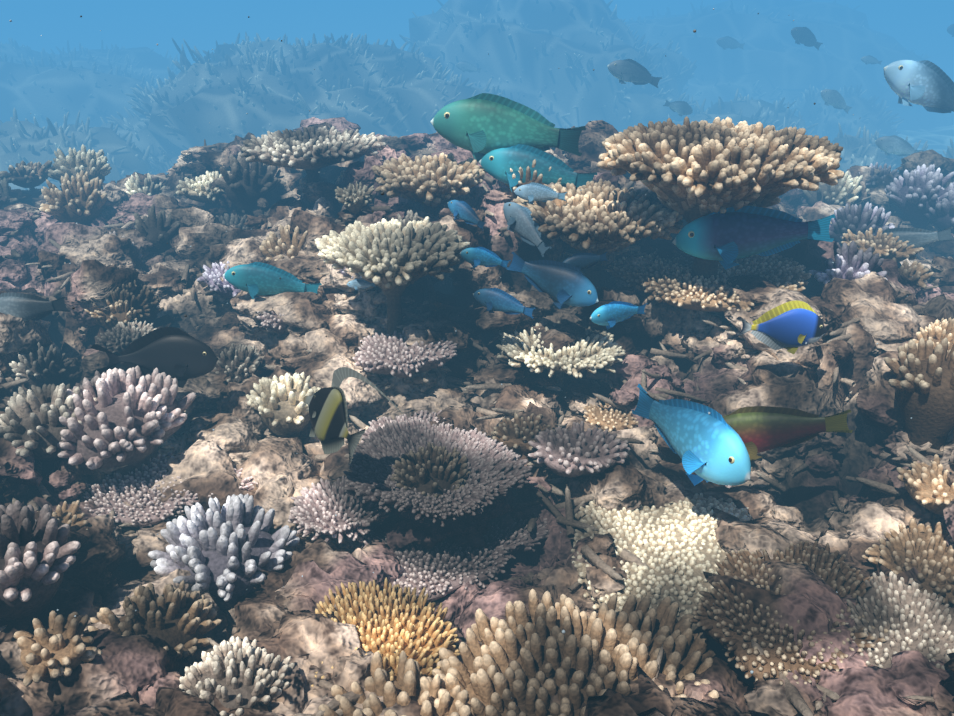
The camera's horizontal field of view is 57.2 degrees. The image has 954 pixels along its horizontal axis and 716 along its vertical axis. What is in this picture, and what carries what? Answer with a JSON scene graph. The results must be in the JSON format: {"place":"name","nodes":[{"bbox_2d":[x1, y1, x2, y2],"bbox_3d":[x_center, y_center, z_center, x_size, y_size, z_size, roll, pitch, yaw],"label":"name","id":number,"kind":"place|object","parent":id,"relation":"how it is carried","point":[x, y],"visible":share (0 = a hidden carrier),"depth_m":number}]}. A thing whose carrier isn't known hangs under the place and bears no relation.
{"place":"outdoors","nodes":[
{"label":"outdoors","id":0,"kind":"place"},
{"bbox_2d":[0,292,69,320],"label":"fish","id":1,"kind":"object","parent":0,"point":[25,307],"visible":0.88,"depth_m":2.06},
{"bbox_2d":[90,327,218,387],"bbox_3d":[-0.693,-0.003,1.885,0.270,0.141,0.054,1,25,1],"label":"surgeonfish","id":2,"kind":"object","parent":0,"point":[172,352],"visible":0.94,"depth_m":1.87},
{"bbox_2d":[223,262,321,298],"bbox_3d":[-0.521,-0.195,2.227,0.244,0.105,0.064,1,25,1],"label":"parrotfish","id":3,"kind":"object","parent":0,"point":[253,279],"visible":1,"depth_m":2.21},
{"bbox_2d":[303,367,401,462],"bbox_3d":[-0.226,0.105,1.545,0.249,0.167,0.046,19,31,35],"label":"moorish idol","id":4,"kind":"object","parent":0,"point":[328,412],"visible":1,"depth_m":1.56},
{"bbox_2d":[347,279,374,289],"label":"fish","id":5,"kind":"object","parent":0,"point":[356,284],"visible":1,"depth_m":2.02},
{"bbox_2d":[9,8,923,703],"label":"marine snow particles","id":6,"kind":"object","parent":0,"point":[361,342],"visible":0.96,"depth_m":0.76},
{"bbox_2d":[447,200,486,230],"bbox_3d":[-0.025,-0.366,2.230,0.117,0.065,0.033,9,27,19],"label":"fish","id":7,"kind":"object","parent":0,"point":[464,211],"visible":1,"depth_m":2.22},
{"bbox_2d":[0,0,953,715],"bbox_3d":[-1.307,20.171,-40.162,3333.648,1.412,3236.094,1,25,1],"label":"seabed","id":8,"kind":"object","parent":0,"point":[918,26],"depth_m":2.48},
{"bbox_2d":[0,478,5,502],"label":"coral","id":9,"kind":"object","parent":8,"relation":"on","point":[1,489],"visible":0.19,"depth_m":1.67},
{"bbox_2d":[0,193,9,209],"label":"fish","id":10,"kind":"object","parent":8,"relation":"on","point":[5,200],"visible":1,"depth_m":3.23},
{"bbox_2d":[0,177,17,208],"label":"coral","id":11,"kind":"object","parent":8,"relation":"on","point":[5,188],"visible":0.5,"depth_m":3.37},
{"bbox_2d":[0,160,55,191],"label":"coral","id":12,"kind":"object","parent":8,"relation":"on","point":[31,176],"visible":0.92,"depth_m":3.51},
{"bbox_2d":[0,500,80,620],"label":"coral","id":13,"kind":"object","parent":8,"relation":"on","point":[37,558],"visible":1,"depth_m":1.33},
{"bbox_2d":[9,342,72,389],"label":"coral","id":14,"kind":"object","parent":8,"relation":"on","point":[40,367],"visible":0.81,"depth_m":2.08},
{"bbox_2d":[0,383,96,470],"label":"table coral","id":15,"kind":"object","parent":8,"relation":"on","point":[29,420],"visible":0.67,"depth_m":1.72},
{"bbox_2d":[13,610,102,685],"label":"coral","id":16,"kind":"object","parent":8,"relation":"on","point":[56,650],"visible":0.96,"depth_m":1.23},
{"bbox_2d":[37,500,88,530],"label":"coral","id":17,"kind":"object","parent":8,"relation":"on","point":[72,516],"visible":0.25,"depth_m":1.57},
{"bbox_2d":[39,170,107,225],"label":"coral","id":18,"kind":"object","parent":8,"relation":"on","point":[80,199],"visible":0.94,"depth_m":3.01},
{"bbox_2d":[0,107,153,189],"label":"coral","id":19,"kind":"object","parent":8,"relation":"on","point":[34,142],"visible":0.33,"depth_m":6.24},
{"bbox_2d":[48,144,111,183],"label":"coral","id":20,"kind":"object","parent":8,"relation":"on","point":[93,163],"visible":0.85,"depth_m":3.44},
{"bbox_2d":[0,37,189,129],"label":"staghorn thicket","id":21,"kind":"object","parent":8,"relation":"on","point":[94,85],"visible":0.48,"depth_m":8.15},
{"bbox_2d":[84,280,163,330],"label":"coral","id":22,"kind":"object","parent":8,"relation":"on","point":[141,306],"visible":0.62,"depth_m":2.24},
{"bbox_2d":[109,231,141,256],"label":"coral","id":23,"kind":"object","parent":8,"relation":"on","point":[115,234],"visible":0.12,"depth_m":2.67},
{"bbox_2d":[95,320,156,355],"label":"coral","id":24,"kind":"object","parent":8,"relation":"on","point":[119,337],"visible":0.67,"depth_m":2.15},
{"bbox_2d":[57,365,195,476],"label":"coral","id":25,"kind":"object","parent":8,"relation":"on","point":[133,418],"visible":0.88,"depth_m":1.75},
{"bbox_2d":[125,172,165,195],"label":"coral","id":26,"kind":"object","parent":8,"relation":"on","point":[132,185],"visible":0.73,"depth_m":3.38},
{"bbox_2d":[88,580,221,672],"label":"coral","id":27,"kind":"object","parent":8,"relation":"on","point":[179,621],"visible":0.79,"depth_m":1.39},
{"bbox_2d":[134,204,179,252],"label":"coral","id":28,"kind":"object","parent":8,"relation":"on","point":[160,232],"visible":0.58,"depth_m":2.75},
{"bbox_2d":[75,452,257,528],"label":"table coral","id":29,"kind":"object","parent":8,"relation":"on","point":[110,493],"visible":0.48,"depth_m":1.75},
{"bbox_2d":[176,170,231,207],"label":"coral","id":30,"kind":"object","parent":8,"relation":"on","point":[191,189],"visible":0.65,"depth_m":3.07},
{"bbox_2d":[197,261,241,299],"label":"coral","id":31,"kind":"object","parent":8,"relation":"on","point":[211,278],"visible":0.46,"depth_m":2.39},
{"bbox_2d":[148,494,299,610],"bbox_3d":[-0.461,0.419,1.623,0.263,0.342,0.239,1,25,1],"label":"coral","id":32,"kind":"object","parent":8,"relation":"on","point":[229,552],"visible":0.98,"depth_m":1.54},
{"bbox_2d":[216,213,250,229],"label":"table coral","id":33,"kind":"object","parent":8,"relation":"on","point":[227,219],"visible":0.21,"depth_m":2.98},
{"bbox_2d":[179,636,294,715],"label":"coral","id":34,"kind":"object","parent":8,"relation":"on","point":[234,672],"visible":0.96,"depth_m":1.22},
{"bbox_2d":[214,343,260,382],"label":"coral","id":35,"kind":"object","parent":8,"relation":"on","point":[242,363],"visible":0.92,"depth_m":2.06},
{"bbox_2d":[214,152,285,217],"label":"branching coral","id":36,"kind":"object","parent":8,"relation":"on","point":[244,186],"visible":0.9,"depth_m":2.96},
{"bbox_2d":[257,310,289,337],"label":"coral","id":37,"kind":"object","parent":8,"relation":"on","point":[273,322],"visible":0.4,"depth_m":2.19},
{"bbox_2d":[259,224,309,262],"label":"coral","id":38,"kind":"object","parent":8,"relation":"on","point":[272,244],"visible":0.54,"depth_m":2.41},
{"bbox_2d":[270,165,305,174],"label":"fish","id":39,"kind":"object","parent":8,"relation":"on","point":[293,170],"depth_m":3.11},
{"bbox_2d":[100,32,502,174],"bbox_3d":[-1.569,-2.064,7.784,4.043,1.556,3.236,1,25,1],"label":"staghorn thicket","id":40,"kind":"object","parent":8,"relation":"on","point":[272,86],"visible":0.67,"depth_m":7.00},
{"bbox_2d":[287,475,388,542],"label":"table coral","id":41,"kind":"object","parent":8,"relation":"on","point":[317,508],"visible":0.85,"depth_m":1.68},
{"bbox_2d":[335,267,361,278],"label":"coral","id":42,"kind":"object","parent":8,"relation":"on","point":[344,273],"visible":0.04,"depth_m":2.25},
{"bbox_2d":[335,181,374,214],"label":"coral","id":43,"kind":"object","parent":8,"relation":"on","point":[353,199],"visible":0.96,"depth_m":2.36},
{"bbox_2d":[311,577,459,686],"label":"coral","id":44,"kind":"object","parent":8,"relation":"on","point":[389,621],"visible":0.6,"depth_m":1.38},
{"bbox_2d":[319,651,473,715],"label":"finger coral","id":45,"kind":"object","parent":8,"relation":"on","point":[379,683],"visible":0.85,"depth_m":1.21},
{"bbox_2d":[352,330,457,377],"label":"table coral","id":46,"kind":"object","parent":8,"relation":"on","point":[394,354],"visible":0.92,"depth_m":2.02},
{"bbox_2d":[359,410,452,444],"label":"coral","id":47,"kind":"object","parent":8,"relation":"on","point":[381,421],"visible":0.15,"depth_m":1.94},
{"bbox_2d":[392,210,429,227],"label":"coral","id":48,"kind":"object","parent":8,"relation":"on","point":[410,216],"visible":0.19,"depth_m":2.31},
{"bbox_2d":[371,153,486,214],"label":"table coral","id":49,"kind":"object","parent":8,"relation":"on","point":[435,182],"visible":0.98,"depth_m":2.41},
{"bbox_2d":[390,442,470,497],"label":"coral","id":50,"kind":"object","parent":8,"relation":"on","point":[422,470],"visible":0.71,"depth_m":1.68},
{"bbox_2d":[348,512,550,601],"bbox_3d":[-0.059,0.426,1.746,0.408,0.210,0.330,-12,28,-25],"label":"table coral","id":51,"kind":"object","parent":8,"relation":"on","point":[435,573],"visible":0.44,"depth_m":1.64},
{"bbox_2d":[0,117,953,715],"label":"reef rubble rocks","id":52,"kind":"object","parent":8,"relation":"on","point":[132,675],"visible":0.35,"depth_m":1.87},
{"bbox_2d":[246,372,320,437],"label":"coral","id":53,"kind":"object","parent":52,"relation":"on","point":[280,406],"visible":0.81,"depth_m":1.92},
{"bbox_2d":[239,126,385,208],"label":"table coral","id":54,"kind":"object","parent":52,"relation":"on","point":[311,152],"visible":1,"depth_m":2.64},
{"bbox_2d":[314,216,469,335],"bbox_3d":[-0.202,-0.153,2.135,0.373,0.314,0.384,1,25,1],"label":"table coral","id":55,"kind":"object","parent":52,"relation":"on","point":[393,259],"visible":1,"depth_m":2.04},
{"bbox_2d":[343,418,532,526],"bbox_3d":[-0.082,0.289,1.738,0.368,0.207,0.318,11,27,23],"label":"table coral","id":56,"kind":"object","parent":52,"relation":"on","point":[497,468],"visible":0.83,"depth_m":1.70},
{"bbox_2d":[808,240,887,284],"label":"coral","id":57,"kind":"object","parent":52,"relation":"on","point":[851,263],"visible":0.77,"depth_m":2.21},
{"bbox_2d":[0,126,953,715],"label":"coral rubble","id":58,"kind":"object","parent":8,"relation":"on","point":[598,562],"visible":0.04,"depth_m":1.98},
{"bbox_2d":[491,412,554,456],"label":"coral","id":59,"kind":"object","parent":8,"relation":"on","point":[515,434],"visible":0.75,"depth_m":1.83},
{"bbox_2d":[504,159,561,200],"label":"coral","id":60,"kind":"object","parent":8,"relation":"on","point":[536,179],"visible":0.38,"depth_m":2.40},
{"bbox_2d":[399,0,698,131],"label":"staghorn thicket","id":61,"kind":"object","parent":8,"relation":"on","point":[530,47],"visible":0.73,"depth_m":8.31},
{"bbox_2d":[496,321,625,388],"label":"table coral","id":62,"kind":"object","parent":8,"relation":"on","point":[601,350],"visible":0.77,"depth_m":2.04},
{"bbox_2d":[420,589,718,715],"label":"finger coral","id":63,"kind":"object","parent":8,"relation":"on","point":[616,647],"visible":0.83,"depth_m":1.29},
{"bbox_2d":[528,421,630,479],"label":"coral","id":64,"kind":"object","parent":8,"relation":"on","point":[577,451],"visible":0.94,"depth_m":1.75},
{"bbox_2d":[513,178,683,288],"bbox_3d":[0.309,-0.259,2.283,0.405,0.332,0.440,-11,27,-22],"label":"table coral","id":65,"kind":"object","parent":8,"relation":"on","point":[600,217],"visible":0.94,"depth_m":2.15},
{"bbox_2d":[583,403,638,431],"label":"coral","id":66,"kind":"object","parent":8,"relation":"on","point":[602,417],"visible":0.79,"depth_m":1.98},
{"bbox_2d":[571,493,752,631],"bbox_3d":[0.354,0.432,1.615,0.384,0.194,0.400,1,25,1],"label":"table coral","id":67,"kind":"object","parent":8,"relation":"on","point":[677,549],"visible":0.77,"depth_m":1.59},
{"bbox_2d":[605,248,811,311],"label":"table coral","id":68,"kind":"object","parent":8,"relation":"on","point":[672,282],"visible":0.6,"depth_m":2.20},
{"bbox_2d":[597,116,844,278],"bbox_3d":[0.579,-0.342,2.178,0.575,0.463,0.549,-13,28,-26],"label":"table coral","id":69,"kind":"object","parent":8,"relation":"on","point":[691,172],"visible":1,"depth_m":1.99},
{"bbox_2d":[663,89,818,136],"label":"coral","id":70,"kind":"object","parent":8,"relation":"on","point":[777,114],"visible":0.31,"depth_m":7.99},
{"bbox_2d":[717,484,779,504],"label":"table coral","id":71,"kind":"object","parent":8,"relation":"on","point":[776,500],"depth_m":1.82},
{"bbox_2d":[623,0,953,128],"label":"staghorn thicket","id":72,"kind":"object","parent":8,"relation":"on","point":[771,61],"visible":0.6,"depth_m":10.09},
{"bbox_2d":[689,541,893,684],"bbox_3d":[0.481,0.443,1.366,0.328,0.196,0.277,-13,28,-26],"label":"plate coral","id":73,"kind":"object","parent":8,"relation":"on","point":[730,623],"visible":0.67,"depth_m":1.29},
{"bbox_2d":[803,171,869,205],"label":"coral","id":74,"kind":"object","parent":8,"relation":"on","point":[837,194],"visible":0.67,"depth_m":3.57},
{"bbox_2d":[792,84,903,142],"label":"coral","id":75,"kind":"object","parent":8,"relation":"on","point":[874,118],"visible":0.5,"depth_m":9.00},
{"bbox_2d":[829,202,894,247],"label":"coral","id":76,"kind":"object","parent":8,"relation":"on","point":[853,220],"visible":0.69,"depth_m":3.06},
{"bbox_2d":[831,123,927,172],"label":"coral","id":77,"kind":"object","parent":8,"relation":"on","point":[865,150],"visible":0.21,"depth_m":6.62},
{"bbox_2d":[859,162,899,187],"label":"coral","id":78,"kind":"object","parent":8,"relation":"on","point":[884,171],"visible":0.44,"depth_m":3.78},
{"bbox_2d":[841,227,923,261],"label":"coral","id":79,"kind":"object","parent":8,"relation":"on","point":[885,246],"visible":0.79,"depth_m":2.62},
{"bbox_2d":[838,571,953,670],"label":"table coral","id":80,"kind":"object","parent":8,"relation":"on","point":[912,616],"visible":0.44,"depth_m":1.26},
{"bbox_2d":[862,519,953,606],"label":"coral","id":81,"kind":"object","parent":8,"relation":"on","point":[927,553],"visible":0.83,"depth_m":1.47},
{"bbox_2d":[892,258,933,288],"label":"coral","id":82,"kind":"object","parent":8,"relation":"on","point":[916,270],"visible":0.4,"depth_m":2.39},
{"bbox_2d":[884,337,953,456],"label":"coral","id":83,"kind":"object","parent":8,"relation":"on","point":[922,384],"visible":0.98,"depth_m":1.67},
{"bbox_2d":[884,164,953,228],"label":"coral","id":84,"kind":"object","parent":8,"relation":"on","point":[912,195],"visible":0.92,"depth_m":3.46},
{"bbox_2d":[897,454,953,515],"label":"coral","id":85,"kind":"object","parent":8,"relation":"on","point":[929,488],"visible":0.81,"depth_m":1.60},
{"bbox_2d":[912,317,953,351],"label":"coral","id":86,"kind":"object","parent":8,"relation":"on","point":[937,332],"visible":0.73,"depth_m":1.88},
{"bbox_2d":[924,182,953,232],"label":"coral","id":87,"kind":"object","parent":8,"relation":"on","point":[940,215],"visible":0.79,"depth_m":3.39},
{"bbox_2d":[942,138,953,158],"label":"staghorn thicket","id":88,"kind":"object","parent":8,"relation":"on","point":[949,153],"visible":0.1,"depth_m":6.55},
{"bbox_2d":[460,246,510,267],"bbox_3d":[0.020,-0.230,2.031,0.124,0.064,0.033,-3,25,-6],"label":"fish","id":89,"kind":"object","parent":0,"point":[475,257],"visible":1,"depth_m":2.02},
{"bbox_2d":[473,287,534,318],"bbox_3d":[0.061,-0.129,1.983,0.148,0.060,0.039,4,25,9],"label":"fish","id":90,"kind":"object","parent":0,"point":[491,300],"visible":1,"depth_m":1.98},
{"bbox_2d":[430,93,585,161],"bbox_3d":[0.085,-0.645,2.450,0.435,0.187,0.117,1,25,1],"label":"parrotfish","id":91,"kind":"object","parent":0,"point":[480,126],"visible":0.96,"depth_m":2.42},
{"bbox_2d":[503,202,551,256],"bbox_3d":[0.122,-0.320,2.167,0.164,0.109,0.050,19,31,35],"label":"fish","id":92,"kind":"object","parent":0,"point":[521,222],"visible":0.98,"depth_m":2.16},
{"bbox_2d":[479,144,596,191],"bbox_3d":[0.168,-0.526,2.426,0.327,0.132,0.085,1,25,1],"label":"parrotfish","id":93,"kind":"object","parent":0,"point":[498,164],"visible":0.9,"depth_m":2.40},
{"bbox_2d":[514,182,566,203],"bbox_3d":[0.160,-0.417,2.208,0.135,0.054,0.035,1,25,1],"label":"fish","id":94,"kind":"object","parent":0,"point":[531,192],"visible":1,"depth_m":2.20},
{"bbox_2d":[506,252,598,308],"bbox_3d":[0.175,-0.177,2.027,0.224,0.117,0.065,17,30,33],"label":"parrotfish","id":95,"kind":"object","parent":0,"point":[562,284],"visible":1,"depth_m":2.00},
{"bbox_2d":[563,252,607,270],"bbox_3d":[0.248,-0.222,2.038,0.116,0.051,0.032,-12,27,-23],"label":"fish","id":96,"kind":"object","parent":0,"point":[580,261],"visible":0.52,"depth_m":2.03},
{"bbox_2d":[590,301,646,328],"bbox_3d":[0.328,-0.102,2.019,0.151,0.071,0.044,-5,25,-11],"label":"parrotfish","id":97,"kind":"object","parent":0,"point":[610,315],"visible":1,"depth_m":2.00},
{"bbox_2d":[607,59,661,87],"bbox_3d":[0.876,-1.573,4.845,0.326,0.164,0.088,-1,25,-2],"label":"fish","id":98,"kind":"object","parent":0,"point":[631,70],"visible":1,"depth_m":4.83},
{"bbox_2d":[663,100,692,116],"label":"fish","id":99,"kind":"object","parent":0,"point":[681,108],"visible":1,"depth_m":6.07},
{"bbox_2d":[632,384,750,485],"bbox_3d":[0.400,0.146,1.624,0.090,0.151,0.300,-8,26,-17],"label":"parrotfish","id":100,"kind":"object","parent":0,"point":[701,442],"visible":1,"depth_m":1.57},
{"bbox_2d":[716,36,744,49],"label":"fish","id":101,"kind":"object","parent":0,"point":[727,42],"visible":1,"depth_m":7.67},
{"bbox_2d":[672,205,835,269],"bbox_3d":[0.650,-0.285,2.057,0.376,0.152,0.097,1,25,1],"label":"parrotfish","id":102,"kind":"object","parent":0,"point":[728,237],"visible":1,"depth_m":2.04},
{"bbox_2d":[733,300,826,353],"bbox_3d":[0.634,-0.065,1.825,0.199,0.120,0.041,1,25,1],"label":"surgeonfish","id":103,"kind":"object","parent":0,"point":[791,326],"visible":1,"depth_m":1.82},
{"bbox_2d":[722,406,852,461],"bbox_3d":[0.559,0.139,1.653,0.277,0.124,0.073,1,25,1],"label":"parrotfish","id":104,"kind":"object","parent":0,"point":[758,429],"visible":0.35,"depth_m":1.63},
{"bbox_2d":[791,27,822,49],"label":"fish","id":105,"kind":"object","parent":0,"point":[805,36],"visible":1,"depth_m":6.14},
{"bbox_2d":[821,89,851,113],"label":"fish","id":106,"kind":"object","parent":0,"point":[834,99],"visible":1,"depth_m":6.20},
{"bbox_2d":[861,55,881,64],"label":"fish","id":107,"kind":"object","parent":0,"point":[868,59],"visible":1,"depth_m":6.93},
{"bbox_2d":[875,135,923,155],"bbox_3d":[2.533,-1.270,5.256,0.281,0.135,0.077,1,25,1],"label":"fish","id":108,"kind":"object","parent":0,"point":[896,145],"visible":0.96,"depth_m":5.24},
{"bbox_2d":[883,227,953,248],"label":"fish","id":109,"kind":"object","parent":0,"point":[922,238],"visible":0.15,"depth_m":2.96},
{"bbox_2d":[884,60,953,112],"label":"parrotfish","id":110,"kind":"object","parent":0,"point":[928,85],"visible":1,"depth_m":3.61},
{"bbox_2d":[947,24,953,36],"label":"fish","id":111,"kind":"object","parent":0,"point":[950,29],"visible":1,"depth_m":7.41}
]}

